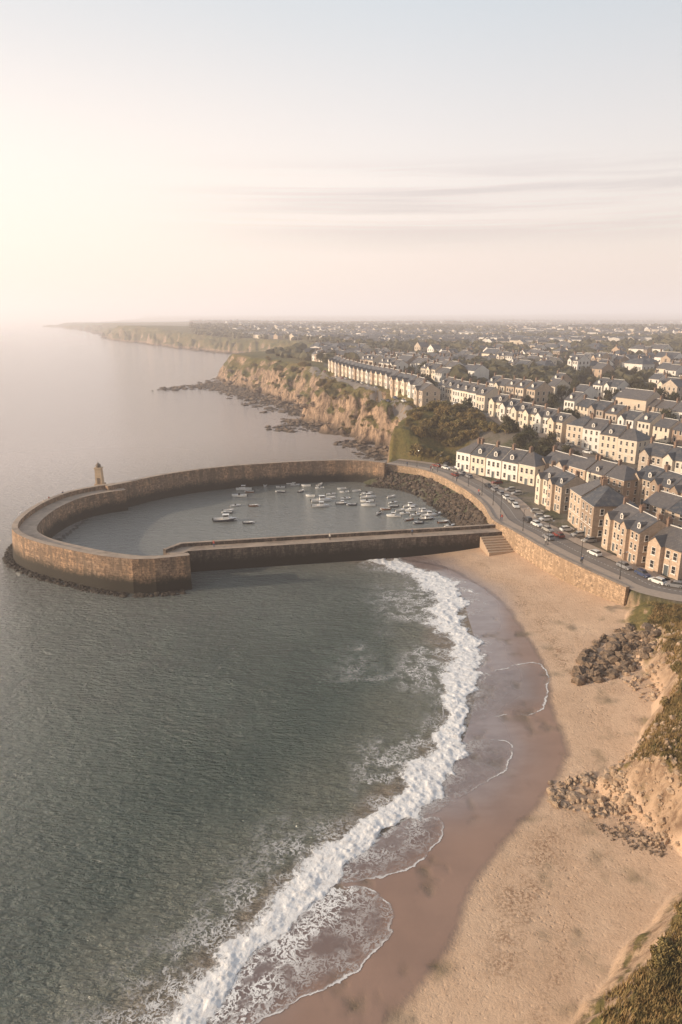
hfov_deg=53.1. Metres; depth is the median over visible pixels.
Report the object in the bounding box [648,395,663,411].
house
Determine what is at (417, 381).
house
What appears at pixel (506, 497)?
parked car
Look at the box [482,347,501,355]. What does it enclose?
house
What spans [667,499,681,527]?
house
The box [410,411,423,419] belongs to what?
shrub
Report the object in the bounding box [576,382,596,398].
house
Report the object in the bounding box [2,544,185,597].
breakwater foot rocks
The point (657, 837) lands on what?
boulder pile
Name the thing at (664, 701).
shrub
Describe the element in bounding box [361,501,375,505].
boat
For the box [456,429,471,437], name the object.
shrub
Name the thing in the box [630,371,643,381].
tree
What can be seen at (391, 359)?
house
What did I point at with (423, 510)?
boat
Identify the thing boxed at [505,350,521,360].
house
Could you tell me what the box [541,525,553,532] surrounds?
parked car
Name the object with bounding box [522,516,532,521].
parked car
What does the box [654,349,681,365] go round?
house
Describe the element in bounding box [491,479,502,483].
parked car
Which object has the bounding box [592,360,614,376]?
house
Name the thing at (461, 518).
harbour rubble
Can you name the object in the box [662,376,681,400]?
house
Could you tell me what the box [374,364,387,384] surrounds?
house
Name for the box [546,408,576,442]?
house
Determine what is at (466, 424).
shrub
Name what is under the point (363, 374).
house
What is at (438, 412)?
shrub
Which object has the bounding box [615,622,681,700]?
boulder pile
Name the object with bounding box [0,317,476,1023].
sea
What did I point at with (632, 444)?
house
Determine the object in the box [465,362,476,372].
house
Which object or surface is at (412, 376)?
house
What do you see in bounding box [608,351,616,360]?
house
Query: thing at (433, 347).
house
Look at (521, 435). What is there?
tree
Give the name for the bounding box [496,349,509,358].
house
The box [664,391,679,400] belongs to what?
tree
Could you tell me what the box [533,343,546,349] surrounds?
house
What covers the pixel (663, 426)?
house
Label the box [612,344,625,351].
house
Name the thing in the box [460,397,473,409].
tree
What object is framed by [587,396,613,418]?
house
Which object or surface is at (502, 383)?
house
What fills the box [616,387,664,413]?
house
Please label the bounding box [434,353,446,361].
house
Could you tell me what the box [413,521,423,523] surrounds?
boat
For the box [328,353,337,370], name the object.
house
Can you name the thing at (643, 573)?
parked car
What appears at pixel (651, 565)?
window
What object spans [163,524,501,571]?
harbour pier
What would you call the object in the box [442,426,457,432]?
shrub
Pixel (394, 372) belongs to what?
house
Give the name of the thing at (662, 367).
house
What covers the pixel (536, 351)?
house
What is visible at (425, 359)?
house
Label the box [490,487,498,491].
parked car
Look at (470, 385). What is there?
house
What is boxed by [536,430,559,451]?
tree
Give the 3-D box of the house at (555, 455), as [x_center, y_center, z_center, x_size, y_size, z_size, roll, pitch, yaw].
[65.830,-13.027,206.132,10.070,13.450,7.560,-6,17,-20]
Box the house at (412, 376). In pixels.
[401,371,416,395]
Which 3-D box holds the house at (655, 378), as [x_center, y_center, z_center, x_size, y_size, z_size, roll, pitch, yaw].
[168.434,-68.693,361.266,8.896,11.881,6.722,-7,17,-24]
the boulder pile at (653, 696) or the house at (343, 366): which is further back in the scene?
the house at (343, 366)
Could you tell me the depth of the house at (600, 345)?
621.33 m
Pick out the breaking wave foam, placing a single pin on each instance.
(322, 873)
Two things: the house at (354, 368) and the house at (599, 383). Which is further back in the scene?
the house at (354, 368)
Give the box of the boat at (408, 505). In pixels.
[402,502,416,507]
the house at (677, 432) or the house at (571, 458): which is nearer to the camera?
the house at (571, 458)
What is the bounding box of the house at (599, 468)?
[586,455,617,482]
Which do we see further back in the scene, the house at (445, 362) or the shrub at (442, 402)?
the house at (445, 362)
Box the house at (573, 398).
[563,387,590,410]
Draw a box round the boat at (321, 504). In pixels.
[311,501,329,506]
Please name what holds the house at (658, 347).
on the ground at (515, 897)
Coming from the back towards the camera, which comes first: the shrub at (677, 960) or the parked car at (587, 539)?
the parked car at (587, 539)
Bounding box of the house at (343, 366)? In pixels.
[341,357,352,375]
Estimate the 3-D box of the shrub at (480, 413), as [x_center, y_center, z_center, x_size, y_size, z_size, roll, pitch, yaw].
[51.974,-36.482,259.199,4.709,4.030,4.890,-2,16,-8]
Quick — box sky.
[0,0,681,316]
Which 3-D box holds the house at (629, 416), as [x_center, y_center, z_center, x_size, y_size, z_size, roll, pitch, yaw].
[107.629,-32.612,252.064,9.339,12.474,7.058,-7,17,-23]
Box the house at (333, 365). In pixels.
[331,354,341,372]
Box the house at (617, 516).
[601,496,643,553]
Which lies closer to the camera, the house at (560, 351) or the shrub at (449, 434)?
the shrub at (449, 434)
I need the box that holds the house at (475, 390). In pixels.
[468,380,485,406]
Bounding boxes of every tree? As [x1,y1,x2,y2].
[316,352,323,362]
[407,366,415,371]
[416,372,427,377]
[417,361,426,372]
[426,378,436,385]
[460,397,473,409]
[500,413,516,433]
[504,418,516,433]
[512,434,522,448]
[513,433,527,448]
[521,423,538,441]
[521,442,535,451]
[522,395,532,402]
[534,445,550,456]
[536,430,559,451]
[545,392,559,407]
[556,384,568,400]
[561,443,582,455]
[563,407,580,417]
[565,388,572,397]
[571,381,582,388]
[578,370,590,379]
[585,376,596,384]
[603,389,611,400]
[603,394,612,400]
[606,370,615,377]
[626,367,638,374]
[628,379,642,388]
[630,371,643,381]
[635,381,647,388]
[657,388,668,398]
[660,407,676,418]
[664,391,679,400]
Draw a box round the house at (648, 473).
[634,459,668,504]
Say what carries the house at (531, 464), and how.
on the ground at (515, 897)
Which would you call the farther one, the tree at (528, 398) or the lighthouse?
the tree at (528, 398)
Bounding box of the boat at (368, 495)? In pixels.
[359,493,375,497]
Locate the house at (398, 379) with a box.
[395,370,410,395]
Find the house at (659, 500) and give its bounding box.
[642,484,681,522]
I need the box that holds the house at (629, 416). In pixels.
[617,406,643,429]
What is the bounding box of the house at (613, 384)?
[603,375,629,396]
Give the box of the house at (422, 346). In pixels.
[414,340,428,351]
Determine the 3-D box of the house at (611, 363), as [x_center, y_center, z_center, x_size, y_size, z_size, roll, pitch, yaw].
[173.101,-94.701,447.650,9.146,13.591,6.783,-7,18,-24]
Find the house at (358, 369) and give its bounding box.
[356,361,368,380]
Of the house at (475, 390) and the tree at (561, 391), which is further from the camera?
the tree at (561, 391)
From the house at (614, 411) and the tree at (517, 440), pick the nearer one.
the tree at (517, 440)
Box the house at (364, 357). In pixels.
[360,352,368,362]
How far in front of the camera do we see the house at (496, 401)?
260.15 m
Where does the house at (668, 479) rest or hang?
on the ground at (515, 897)
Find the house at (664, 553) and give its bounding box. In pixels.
[645,516,681,579]
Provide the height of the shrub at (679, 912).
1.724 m
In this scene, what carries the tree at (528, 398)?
on the ground at (515, 897)
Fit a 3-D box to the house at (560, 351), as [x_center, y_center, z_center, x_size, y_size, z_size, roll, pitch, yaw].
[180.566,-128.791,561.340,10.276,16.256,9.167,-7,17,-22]
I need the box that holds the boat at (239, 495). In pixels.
[232,493,247,496]
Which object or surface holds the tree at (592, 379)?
on the ground at (515, 897)
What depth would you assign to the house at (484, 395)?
276.61 m
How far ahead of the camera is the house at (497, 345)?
630.75 m
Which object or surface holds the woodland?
on the ground at (515, 897)
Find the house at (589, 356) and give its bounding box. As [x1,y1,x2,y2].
[583,352,591,359]
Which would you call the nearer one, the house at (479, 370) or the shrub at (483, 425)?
the shrub at (483, 425)
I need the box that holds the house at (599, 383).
[593,374,610,397]
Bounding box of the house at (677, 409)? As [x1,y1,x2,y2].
[671,401,681,421]
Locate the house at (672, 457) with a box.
[661,440,681,473]
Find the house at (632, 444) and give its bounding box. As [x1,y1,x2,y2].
[616,424,650,463]
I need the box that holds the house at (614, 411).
[605,400,630,423]
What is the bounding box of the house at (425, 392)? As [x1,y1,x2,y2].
[413,378,440,407]
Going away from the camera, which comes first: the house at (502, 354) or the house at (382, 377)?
the house at (382, 377)
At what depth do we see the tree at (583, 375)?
380.37 m
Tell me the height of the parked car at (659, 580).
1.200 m
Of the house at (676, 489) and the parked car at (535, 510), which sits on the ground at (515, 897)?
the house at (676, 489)
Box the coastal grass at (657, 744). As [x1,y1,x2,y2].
[597,603,681,1023]
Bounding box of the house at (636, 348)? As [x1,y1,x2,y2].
[628,342,644,352]
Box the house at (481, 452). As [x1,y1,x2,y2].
[470,438,495,475]
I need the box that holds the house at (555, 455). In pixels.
[541,445,568,469]
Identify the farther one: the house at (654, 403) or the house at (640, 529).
the house at (654, 403)
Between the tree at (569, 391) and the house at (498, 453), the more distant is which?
the tree at (569, 391)
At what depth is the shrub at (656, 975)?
49.86 m
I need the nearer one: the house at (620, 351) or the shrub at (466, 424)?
the shrub at (466, 424)
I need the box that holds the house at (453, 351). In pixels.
[448,347,458,353]
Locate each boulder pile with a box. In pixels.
[546,763,633,817]
[571,622,660,685]
[593,713,681,850]
[593,822,664,856]
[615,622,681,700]
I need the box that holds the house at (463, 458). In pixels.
[456,437,481,471]
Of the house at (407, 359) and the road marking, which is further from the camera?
the house at (407, 359)
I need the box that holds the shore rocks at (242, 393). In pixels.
[151,369,388,460]
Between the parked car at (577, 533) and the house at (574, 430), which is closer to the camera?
the parked car at (577, 533)
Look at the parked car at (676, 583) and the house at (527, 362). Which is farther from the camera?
the house at (527, 362)
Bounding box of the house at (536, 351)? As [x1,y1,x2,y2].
[531,348,541,353]
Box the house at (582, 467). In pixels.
[568,454,599,480]
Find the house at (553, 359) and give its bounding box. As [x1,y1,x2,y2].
[539,353,556,364]
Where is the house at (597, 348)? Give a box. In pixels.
[590,345,603,350]
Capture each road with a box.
[308,367,467,433]
[391,460,681,594]
[451,404,634,469]
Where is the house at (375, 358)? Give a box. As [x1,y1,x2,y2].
[368,352,382,365]
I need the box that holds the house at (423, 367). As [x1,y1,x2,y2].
[420,359,432,375]
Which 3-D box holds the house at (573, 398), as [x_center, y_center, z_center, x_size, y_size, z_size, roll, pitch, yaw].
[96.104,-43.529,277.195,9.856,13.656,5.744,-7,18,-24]
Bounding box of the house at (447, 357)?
[439,353,462,360]
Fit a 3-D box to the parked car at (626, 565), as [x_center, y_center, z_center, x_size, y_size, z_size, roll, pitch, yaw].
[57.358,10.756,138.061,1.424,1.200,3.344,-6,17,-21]
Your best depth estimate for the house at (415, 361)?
413.14 m
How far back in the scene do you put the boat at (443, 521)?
189.20 m
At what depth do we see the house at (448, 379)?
303.11 m
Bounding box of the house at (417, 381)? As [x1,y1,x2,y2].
[407,373,433,398]
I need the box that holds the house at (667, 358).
[660,353,677,363]
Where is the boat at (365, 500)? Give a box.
[360,499,374,501]
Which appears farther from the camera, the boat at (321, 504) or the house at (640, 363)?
the house at (640, 363)
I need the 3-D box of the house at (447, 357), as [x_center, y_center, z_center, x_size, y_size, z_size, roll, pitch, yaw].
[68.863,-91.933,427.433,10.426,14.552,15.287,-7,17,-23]
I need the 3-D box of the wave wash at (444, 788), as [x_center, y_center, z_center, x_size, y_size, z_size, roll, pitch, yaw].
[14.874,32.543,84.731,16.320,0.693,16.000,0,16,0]
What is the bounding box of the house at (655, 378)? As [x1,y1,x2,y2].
[649,372,668,386]
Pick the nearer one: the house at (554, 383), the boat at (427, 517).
the boat at (427, 517)
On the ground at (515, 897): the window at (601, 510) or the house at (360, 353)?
the house at (360, 353)
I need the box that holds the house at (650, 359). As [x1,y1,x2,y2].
[646,356,658,367]
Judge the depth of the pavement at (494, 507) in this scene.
151.48 m
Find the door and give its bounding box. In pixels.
[662,564,668,575]
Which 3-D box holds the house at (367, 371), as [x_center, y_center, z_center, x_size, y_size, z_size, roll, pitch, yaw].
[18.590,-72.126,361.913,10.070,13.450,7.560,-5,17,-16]
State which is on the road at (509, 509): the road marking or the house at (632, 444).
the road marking
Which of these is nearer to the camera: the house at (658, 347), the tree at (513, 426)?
the tree at (513, 426)
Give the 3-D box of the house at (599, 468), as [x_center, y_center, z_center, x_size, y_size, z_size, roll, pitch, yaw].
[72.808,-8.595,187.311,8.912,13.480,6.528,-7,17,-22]
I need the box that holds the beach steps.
[480,535,514,555]
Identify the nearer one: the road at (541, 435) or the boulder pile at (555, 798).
the boulder pile at (555, 798)
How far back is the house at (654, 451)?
198.62 m
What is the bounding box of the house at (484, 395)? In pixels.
[476,382,503,410]
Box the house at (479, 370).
[468,361,489,379]
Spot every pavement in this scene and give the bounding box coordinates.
[388,462,681,601]
[398,459,672,580]
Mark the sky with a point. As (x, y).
(158, 157)
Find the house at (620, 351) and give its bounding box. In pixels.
[615,348,626,355]
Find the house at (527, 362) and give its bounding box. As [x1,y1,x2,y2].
[511,357,531,366]
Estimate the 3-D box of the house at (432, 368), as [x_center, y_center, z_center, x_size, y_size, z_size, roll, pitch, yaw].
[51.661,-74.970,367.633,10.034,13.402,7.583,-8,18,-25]
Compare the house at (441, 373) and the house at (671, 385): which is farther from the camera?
the house at (441, 373)
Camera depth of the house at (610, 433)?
218.16 m
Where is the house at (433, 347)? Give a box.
[427,342,441,351]
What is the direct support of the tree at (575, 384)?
on the ground at (515, 897)
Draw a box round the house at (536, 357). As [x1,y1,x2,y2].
[529,353,540,360]
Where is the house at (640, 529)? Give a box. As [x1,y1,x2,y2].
[617,505,665,566]
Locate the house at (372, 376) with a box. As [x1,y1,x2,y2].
[370,363,382,384]
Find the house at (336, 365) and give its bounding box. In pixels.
[334,355,344,375]
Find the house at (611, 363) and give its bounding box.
[596,357,613,365]
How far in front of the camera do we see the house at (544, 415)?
239.79 m
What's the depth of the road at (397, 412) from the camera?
333.20 m
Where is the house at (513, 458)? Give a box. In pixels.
[501,443,528,481]
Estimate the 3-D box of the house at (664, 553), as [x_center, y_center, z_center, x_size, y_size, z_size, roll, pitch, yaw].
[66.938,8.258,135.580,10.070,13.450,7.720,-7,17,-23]
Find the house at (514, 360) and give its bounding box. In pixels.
[508,354,523,363]
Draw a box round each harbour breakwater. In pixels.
[12,482,191,593]
[105,459,387,506]
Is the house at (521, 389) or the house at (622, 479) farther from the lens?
the house at (521, 389)
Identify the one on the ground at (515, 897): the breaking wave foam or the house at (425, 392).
the house at (425, 392)
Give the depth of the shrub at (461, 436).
244.58 m
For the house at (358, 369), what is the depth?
375.22 m
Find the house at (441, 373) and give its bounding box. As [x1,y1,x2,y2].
[434,364,450,382]
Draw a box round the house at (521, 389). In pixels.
[515,376,533,398]
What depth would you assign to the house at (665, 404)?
260.30 m
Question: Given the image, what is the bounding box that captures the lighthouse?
[94,463,105,485]
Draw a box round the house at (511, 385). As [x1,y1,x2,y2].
[506,375,522,397]
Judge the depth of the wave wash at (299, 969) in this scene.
60.62 m
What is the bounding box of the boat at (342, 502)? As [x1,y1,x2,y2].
[335,500,347,503]
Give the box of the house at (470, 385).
[460,378,476,402]
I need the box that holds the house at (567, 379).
[550,369,572,383]
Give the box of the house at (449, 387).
[445,375,460,402]
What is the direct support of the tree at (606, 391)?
on the ground at (515, 897)
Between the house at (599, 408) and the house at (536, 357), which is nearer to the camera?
the house at (599, 408)
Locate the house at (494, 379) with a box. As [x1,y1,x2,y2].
[487,372,501,385]
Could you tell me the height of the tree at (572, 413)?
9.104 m
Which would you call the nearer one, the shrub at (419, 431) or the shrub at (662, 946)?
the shrub at (662, 946)
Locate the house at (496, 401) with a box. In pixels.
[488,389,512,417]
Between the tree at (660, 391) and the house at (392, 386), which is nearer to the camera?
the tree at (660, 391)
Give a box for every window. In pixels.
[599,509,604,515]
[649,559,653,568]
[650,547,655,555]
[664,550,670,559]
[670,566,675,575]
[671,552,677,561]
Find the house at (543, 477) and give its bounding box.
[534,460,562,505]
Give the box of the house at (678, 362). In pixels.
[670,359,681,364]
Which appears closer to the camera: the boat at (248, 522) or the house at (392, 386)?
the boat at (248, 522)
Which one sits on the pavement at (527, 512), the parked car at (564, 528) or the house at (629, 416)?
the parked car at (564, 528)
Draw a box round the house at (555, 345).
[548,342,565,348]
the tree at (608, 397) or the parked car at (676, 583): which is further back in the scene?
the tree at (608, 397)
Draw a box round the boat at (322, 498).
[310,495,330,501]
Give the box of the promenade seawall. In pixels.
[386,463,629,605]
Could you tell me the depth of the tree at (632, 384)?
307.47 m
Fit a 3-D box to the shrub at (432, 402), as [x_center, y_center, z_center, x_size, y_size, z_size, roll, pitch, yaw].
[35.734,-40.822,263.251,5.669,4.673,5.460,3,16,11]
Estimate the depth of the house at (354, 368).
382.16 m
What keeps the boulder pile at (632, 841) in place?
on the ground at (515, 897)
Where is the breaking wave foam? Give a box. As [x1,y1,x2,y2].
[99,558,488,1023]
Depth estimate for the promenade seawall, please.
148.48 m
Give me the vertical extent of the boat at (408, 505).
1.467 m
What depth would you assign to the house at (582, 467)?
190.32 m
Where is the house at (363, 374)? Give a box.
[361,362,373,382]
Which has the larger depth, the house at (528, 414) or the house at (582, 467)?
the house at (528, 414)
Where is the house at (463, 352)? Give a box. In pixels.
[458,348,471,354]
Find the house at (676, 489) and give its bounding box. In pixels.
[669,481,681,495]
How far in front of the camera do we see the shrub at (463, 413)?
255.91 m
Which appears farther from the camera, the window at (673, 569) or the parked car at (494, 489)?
the parked car at (494, 489)
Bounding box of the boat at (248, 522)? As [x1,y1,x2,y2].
[242,521,254,523]
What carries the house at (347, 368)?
on the ground at (515, 897)
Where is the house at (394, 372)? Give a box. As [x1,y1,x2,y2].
[384,366,402,388]
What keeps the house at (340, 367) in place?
on the ground at (515, 897)
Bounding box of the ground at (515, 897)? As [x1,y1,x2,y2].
[43,313,681,1023]
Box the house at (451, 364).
[446,359,465,368]
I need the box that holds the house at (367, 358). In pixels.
[364,351,373,363]
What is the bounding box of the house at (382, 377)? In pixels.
[379,365,393,386]
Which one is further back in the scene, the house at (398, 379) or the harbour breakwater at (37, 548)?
the house at (398, 379)
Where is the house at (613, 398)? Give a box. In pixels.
[611,391,620,402]
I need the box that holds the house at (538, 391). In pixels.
[526,377,552,403]
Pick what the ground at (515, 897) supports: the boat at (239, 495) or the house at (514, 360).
the house at (514, 360)
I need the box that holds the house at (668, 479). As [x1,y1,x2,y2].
[649,465,681,496]
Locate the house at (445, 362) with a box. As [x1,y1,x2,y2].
[441,357,450,365]
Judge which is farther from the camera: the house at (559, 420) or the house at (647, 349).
the house at (647, 349)
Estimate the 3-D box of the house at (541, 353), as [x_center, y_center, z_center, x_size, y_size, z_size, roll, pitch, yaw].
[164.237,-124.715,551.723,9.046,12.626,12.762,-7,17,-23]
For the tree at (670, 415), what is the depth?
251.64 m
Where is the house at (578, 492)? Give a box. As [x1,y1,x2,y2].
[567,475,622,530]
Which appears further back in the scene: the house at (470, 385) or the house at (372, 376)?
the house at (372, 376)
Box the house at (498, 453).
[485,440,511,478]
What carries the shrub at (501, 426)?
on the ground at (515, 897)
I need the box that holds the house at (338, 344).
[332,341,346,346]
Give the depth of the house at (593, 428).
222.95 m
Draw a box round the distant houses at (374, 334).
[226,319,681,360]
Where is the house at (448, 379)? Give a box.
[437,373,453,399]
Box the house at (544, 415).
[534,403,557,432]
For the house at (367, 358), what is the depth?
438.71 m
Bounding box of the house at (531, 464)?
[518,446,544,485]
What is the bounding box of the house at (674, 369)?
[665,362,681,375]
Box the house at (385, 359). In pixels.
[378,354,389,366]
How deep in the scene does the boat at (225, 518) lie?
190.29 m
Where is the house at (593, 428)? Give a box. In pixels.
[581,414,608,453]
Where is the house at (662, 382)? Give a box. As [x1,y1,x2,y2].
[657,373,679,388]
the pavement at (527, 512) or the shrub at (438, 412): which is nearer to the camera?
the pavement at (527, 512)
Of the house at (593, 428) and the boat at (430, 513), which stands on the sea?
the boat at (430, 513)
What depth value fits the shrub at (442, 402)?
264.51 m
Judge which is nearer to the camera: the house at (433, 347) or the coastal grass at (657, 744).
the coastal grass at (657, 744)
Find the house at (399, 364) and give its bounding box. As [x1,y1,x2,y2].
[390,357,407,372]
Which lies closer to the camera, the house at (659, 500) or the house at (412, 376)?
the house at (659, 500)
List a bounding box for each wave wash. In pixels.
[207,885,392,1023]
[339,816,443,883]
[404,739,512,819]
[442,662,548,716]
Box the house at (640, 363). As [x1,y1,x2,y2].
[622,355,654,371]
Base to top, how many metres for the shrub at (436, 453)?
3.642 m
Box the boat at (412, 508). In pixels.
[405,505,420,510]
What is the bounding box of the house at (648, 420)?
[637,407,661,436]
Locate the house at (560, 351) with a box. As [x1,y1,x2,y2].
[553,345,568,354]
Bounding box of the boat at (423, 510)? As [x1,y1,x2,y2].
[415,508,429,512]
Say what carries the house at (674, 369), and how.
on the ground at (515, 897)
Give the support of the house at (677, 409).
on the ground at (515, 897)
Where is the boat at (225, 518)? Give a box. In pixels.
[212,513,236,521]
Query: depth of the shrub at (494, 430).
242.91 m
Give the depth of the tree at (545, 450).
214.32 m
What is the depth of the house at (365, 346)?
619.54 m
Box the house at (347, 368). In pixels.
[345,358,356,376]
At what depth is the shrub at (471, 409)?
261.76 m
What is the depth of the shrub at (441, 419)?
253.03 m
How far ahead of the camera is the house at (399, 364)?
404.13 m
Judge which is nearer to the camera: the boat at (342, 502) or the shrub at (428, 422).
the boat at (342, 502)
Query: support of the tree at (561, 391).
on the ground at (515, 897)
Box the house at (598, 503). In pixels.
[579,478,637,540]
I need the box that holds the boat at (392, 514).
[386,512,401,516]
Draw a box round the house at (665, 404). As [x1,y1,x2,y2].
[655,397,679,412]
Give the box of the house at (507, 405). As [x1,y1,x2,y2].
[499,394,519,421]
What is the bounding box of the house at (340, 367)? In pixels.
[338,356,348,376]
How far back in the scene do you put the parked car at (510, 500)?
185.32 m
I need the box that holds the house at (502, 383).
[494,375,511,393]
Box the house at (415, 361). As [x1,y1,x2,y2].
[411,355,423,372]
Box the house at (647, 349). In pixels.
[644,345,651,352]
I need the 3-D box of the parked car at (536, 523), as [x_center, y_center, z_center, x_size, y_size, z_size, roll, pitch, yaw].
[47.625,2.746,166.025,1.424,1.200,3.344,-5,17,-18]
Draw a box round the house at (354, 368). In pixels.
[352,360,364,379]
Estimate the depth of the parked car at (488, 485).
202.83 m
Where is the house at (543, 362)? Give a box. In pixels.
[535,358,556,365]
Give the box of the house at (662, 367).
[656,361,673,372]
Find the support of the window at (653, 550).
in the house at (664, 553)
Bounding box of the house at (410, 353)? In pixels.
[406,350,420,355]
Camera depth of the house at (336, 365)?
417.07 m
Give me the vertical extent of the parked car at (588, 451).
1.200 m
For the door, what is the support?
in the house at (664, 553)
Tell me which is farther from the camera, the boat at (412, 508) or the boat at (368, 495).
the boat at (368, 495)
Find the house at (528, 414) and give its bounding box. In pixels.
[521,400,544,429]
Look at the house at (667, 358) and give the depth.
461.87 m
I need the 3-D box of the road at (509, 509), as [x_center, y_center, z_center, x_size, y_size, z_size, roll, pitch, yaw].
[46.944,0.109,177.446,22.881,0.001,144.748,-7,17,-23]
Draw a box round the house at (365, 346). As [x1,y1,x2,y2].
[356,342,370,348]
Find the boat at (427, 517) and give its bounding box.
[418,514,434,519]
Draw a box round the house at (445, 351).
[440,348,450,353]
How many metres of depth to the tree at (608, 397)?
290.82 m
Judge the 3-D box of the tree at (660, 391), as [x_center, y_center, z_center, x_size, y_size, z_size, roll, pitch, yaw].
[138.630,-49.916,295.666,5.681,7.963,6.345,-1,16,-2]
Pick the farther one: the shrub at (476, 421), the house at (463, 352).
the house at (463, 352)
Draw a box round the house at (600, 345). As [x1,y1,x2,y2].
[587,341,607,348]
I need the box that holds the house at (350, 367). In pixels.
[348,359,360,378]
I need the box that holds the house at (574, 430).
[565,412,593,447]
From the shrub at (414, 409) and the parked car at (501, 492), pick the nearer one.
the parked car at (501, 492)
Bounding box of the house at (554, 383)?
[548,376,570,398]
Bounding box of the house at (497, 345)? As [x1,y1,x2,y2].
[492,342,502,347]
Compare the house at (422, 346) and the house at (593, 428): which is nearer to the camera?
the house at (593, 428)
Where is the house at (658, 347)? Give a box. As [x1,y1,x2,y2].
[651,342,672,351]
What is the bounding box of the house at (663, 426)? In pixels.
[652,413,679,442]
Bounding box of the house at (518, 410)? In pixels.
[510,398,531,426]
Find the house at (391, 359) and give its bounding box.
[384,354,395,365]
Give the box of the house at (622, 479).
[606,459,637,502]
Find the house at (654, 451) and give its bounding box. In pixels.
[637,436,673,470]
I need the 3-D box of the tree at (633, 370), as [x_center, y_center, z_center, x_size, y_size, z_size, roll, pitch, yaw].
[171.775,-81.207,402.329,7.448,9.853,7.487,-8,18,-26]
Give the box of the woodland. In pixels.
[188,316,681,387]
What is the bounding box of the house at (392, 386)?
[390,369,404,397]
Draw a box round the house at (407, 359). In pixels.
[398,353,416,366]
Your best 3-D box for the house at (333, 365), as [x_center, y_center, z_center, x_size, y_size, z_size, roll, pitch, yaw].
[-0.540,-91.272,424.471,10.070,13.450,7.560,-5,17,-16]
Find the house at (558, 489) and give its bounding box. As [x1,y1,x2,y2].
[546,465,586,513]
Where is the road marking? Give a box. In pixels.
[400,462,681,591]
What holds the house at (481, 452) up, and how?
on the ground at (515, 897)
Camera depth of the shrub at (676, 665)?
96.87 m
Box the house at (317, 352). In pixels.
[314,347,326,361]
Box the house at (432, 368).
[426,360,446,380]
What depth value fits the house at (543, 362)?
425.65 m
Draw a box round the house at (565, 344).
[558,339,570,348]
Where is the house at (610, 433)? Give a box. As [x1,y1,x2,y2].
[598,419,626,459]
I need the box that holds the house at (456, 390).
[452,377,468,402]
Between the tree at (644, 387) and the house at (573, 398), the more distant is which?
the tree at (644, 387)
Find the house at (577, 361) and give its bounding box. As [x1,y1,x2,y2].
[567,352,590,370]
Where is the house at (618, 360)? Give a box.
[613,354,628,366]
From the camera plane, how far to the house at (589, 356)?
486.84 m
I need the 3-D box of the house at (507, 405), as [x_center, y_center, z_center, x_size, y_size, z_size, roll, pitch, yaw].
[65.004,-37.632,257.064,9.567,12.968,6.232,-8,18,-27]
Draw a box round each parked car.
[441,465,450,469]
[484,482,492,487]
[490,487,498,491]
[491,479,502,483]
[496,490,504,495]
[502,494,509,499]
[504,486,516,490]
[507,498,514,503]
[510,490,522,494]
[512,502,519,507]
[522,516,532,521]
[530,508,543,512]
[531,520,542,526]
[534,513,544,517]
[538,515,552,520]
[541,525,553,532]
[542,533,554,539]
[552,531,564,537]
[559,525,573,531]
[570,530,584,536]
[581,536,596,542]
[582,449,592,453]
[587,549,601,556]
[616,560,632,569]
[634,568,650,577]
[648,576,666,584]
[665,580,681,588]
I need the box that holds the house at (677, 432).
[671,418,681,444]
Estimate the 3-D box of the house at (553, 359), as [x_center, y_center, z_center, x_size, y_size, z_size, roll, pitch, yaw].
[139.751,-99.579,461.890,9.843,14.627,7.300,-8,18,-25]
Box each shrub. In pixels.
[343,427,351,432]
[405,421,412,426]
[406,408,417,415]
[409,443,422,456]
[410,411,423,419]
[410,425,428,436]
[419,405,428,410]
[419,418,432,426]
[423,448,433,455]
[426,400,438,409]
[432,451,444,459]
[434,405,449,415]
[437,400,450,406]
[438,422,454,431]
[439,416,452,425]
[439,455,452,463]
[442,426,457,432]
[443,415,453,422]
[443,431,457,439]
[446,437,460,446]
[447,409,458,416]
[449,421,464,426]
[454,411,465,416]
[455,434,469,441]
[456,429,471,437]
[459,419,472,428]
[463,420,474,428]
[464,407,479,412]
[464,428,480,439]
[466,411,475,418]
[467,418,480,427]
[473,411,483,415]
[478,420,493,431]
[488,423,499,430]
[491,427,499,433]
[500,422,518,432]
[648,936,676,970]
[651,970,666,983]
[659,696,671,708]
[660,951,681,968]
[666,637,676,642]
[668,940,676,956]
[670,615,681,622]
[670,660,680,671]
[674,908,681,925]
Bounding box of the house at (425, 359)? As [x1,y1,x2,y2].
[417,356,431,372]
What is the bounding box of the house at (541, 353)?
[539,350,552,356]
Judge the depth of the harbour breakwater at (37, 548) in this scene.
147.92 m
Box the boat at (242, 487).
[236,485,252,489]
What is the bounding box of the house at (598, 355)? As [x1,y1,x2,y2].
[591,350,611,360]
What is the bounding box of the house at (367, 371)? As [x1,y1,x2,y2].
[365,363,377,383]
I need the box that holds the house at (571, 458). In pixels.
[556,448,586,470]
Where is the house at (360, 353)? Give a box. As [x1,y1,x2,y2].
[356,350,364,357]
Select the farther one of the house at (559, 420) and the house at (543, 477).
the house at (559, 420)
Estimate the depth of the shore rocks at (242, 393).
420.61 m
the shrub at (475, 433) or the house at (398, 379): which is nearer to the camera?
the shrub at (475, 433)
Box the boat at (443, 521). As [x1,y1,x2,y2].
[437,520,448,522]
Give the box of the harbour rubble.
[365,470,487,525]
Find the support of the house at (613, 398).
on the ground at (515, 897)
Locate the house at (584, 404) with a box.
[575,394,596,417]
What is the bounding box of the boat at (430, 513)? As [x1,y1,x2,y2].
[420,511,436,516]

